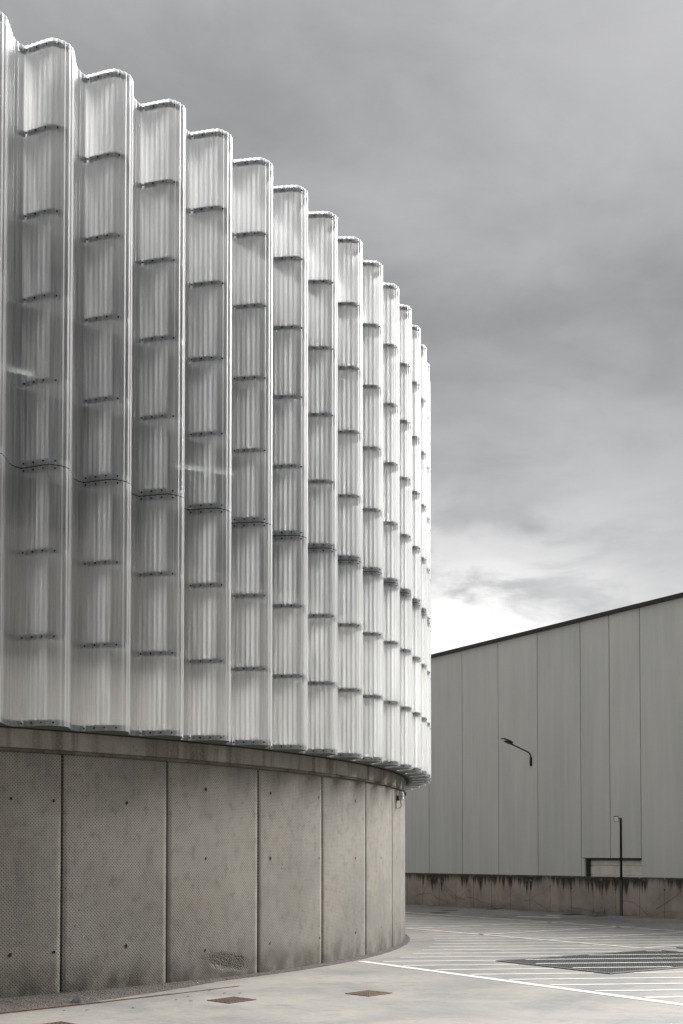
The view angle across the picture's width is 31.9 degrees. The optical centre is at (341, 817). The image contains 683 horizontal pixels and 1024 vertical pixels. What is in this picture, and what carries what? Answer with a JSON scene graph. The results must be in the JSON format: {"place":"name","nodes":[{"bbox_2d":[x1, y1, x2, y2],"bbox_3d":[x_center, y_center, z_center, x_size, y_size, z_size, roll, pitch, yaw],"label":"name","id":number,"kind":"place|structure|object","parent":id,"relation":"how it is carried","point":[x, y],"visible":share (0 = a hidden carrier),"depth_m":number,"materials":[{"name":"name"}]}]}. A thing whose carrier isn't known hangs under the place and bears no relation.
{"place":"outdoors","nodes":[
{"label":"outdoors","id":0,"kind":"place"},
{"bbox_2d":[0,904,682,1023],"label":"parking deck","id":1,"kind":"structure","parent":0,"point":[317,995],"depth_m":15.98,"materials":[{"name":"concrete"}]},
{"bbox_2d":[43,1021,74,1023],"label":"drain grate","id":2,"kind":"object","parent":1,"relation":"on","point":[60,1022],"visible":1,"depth_m":12.72,"materials":[{"name":"brown"}]},
{"bbox_2d":[0,986,237,1013],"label":"steel edging","id":3,"kind":"object","parent":1,"relation":"on","point":[103,1001],"visible":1,"depth_m":14.46,"materials":[{"name":"metal"}]},
{"bbox_2d":[0,934,409,1011],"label":"gravel strip","id":4,"kind":"object","parent":1,"relation":"on","point":[14,1003],"visible":0.91,"depth_m":15.39,"materials":[{"name":"gravel"}]},
{"bbox_2d":[71,995,80,1001],"bbox_3d":[-3.229,2.197,14.531,0.145,0.090,0.055,0,-2,-4],"label":"plastic shard","id":5,"kind":"object","parent":4,"relation":"on","point":[76,999],"visible":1,"depth_m":14.51,"materials":[{"name":"grey plastic"}]},
{"bbox_2d":[0,12,430,997],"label":"drum building","id":6,"kind":"structure","parent":1,"relation":"on","point":[214,586],"depth_m":16.61,"materials":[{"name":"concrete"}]},
{"bbox_2d":[397,791,403,807],"bbox_3d":[1.114,-0.347,23.419,0.243,0.339,0.133,1,-2,-36],"label":"security camera","id":7,"kind":"object","parent":6,"relation":"attached to","point":[401,796],"visible":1,"depth_m":23.43,"materials":[{"name":"white plastic"}]},
{"bbox_2d":[207,996,255,1003],"bbox_3d":[-1.359,2.256,14.787,0.428,0.010,0.513,-1,-2,39],"label":"drain grate","id":8,"kind":"object","parent":1,"relation":"on","point":[230,1000],"visible":1,"depth_m":14.77,"materials":[{"name":"brown"}]},
{"bbox_2d":[345,990,390,996],"bbox_3d":[0.353,2.278,15.507,0.432,0.010,0.504,-1,-2,40],"label":"drain grate","id":9,"kind":"object","parent":1,"relation":"on","point":[369,993],"visible":1,"depth_m":15.47,"materials":[{"name":"brown"}]},
{"bbox_2d":[358,912,682,1005],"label":"painted markings","id":10,"kind":"object","parent":1,"relation":"on","point":[586,991],"visible":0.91,"depth_m":22.68,"materials":[{"name":"white paint"}]},
{"bbox_2d":[405,873,682,918],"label":"retaining wall","id":11,"kind":"structure","parent":1,"relation":"on","point":[646,895],"depth_m":37.79,"materials":[{"name":"concrete"}]},
{"bbox_2d":[496,949,682,973],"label":"floor grate","id":12,"kind":"object","parent":1,"relation":"on","point":[629,961],"visible":1,"depth_m":20.03,"materials":[{"name":"grey metal"}]},
{"bbox_2d":[613,816,623,915],"bbox_3d":[8.229,1.423,35.462,0.316,2.957,0.150,1,-2,-20],"label":"lamp post","id":13,"kind":"object","parent":1,"relation":"on","point":[616,818],"visible":1,"depth_m":35.45,"materials":[{"name":"grey metal"}]},
{"bbox_2d":[0,0,682,653],"label":"sky","id":14,"kind":"structure","parent":0,"point":[514,168],"materials":[{"name":"grey"}]},
{"bbox_2d":[405,592,682,878],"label":"warehouse","id":15,"kind":"structure","parent":0,"point":[586,712],"depth_m":44.70,"materials":[{"name":"grey metal"}]},
{"bbox_2d":[501,738,531,765],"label":"wall lamp","id":16,"kind":"object","parent":15,"relation":"attached to","point":[507,741],"visible":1,"depth_m":45.69,"materials":[{"name":"black metal"}]},
{"bbox_2d":[591,860,641,878],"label":"roller door","id":17,"kind":"structure","parent":15,"relation":"in","point":[606,868],"depth_m":42.39,"materials":[{"name":"white metal"}]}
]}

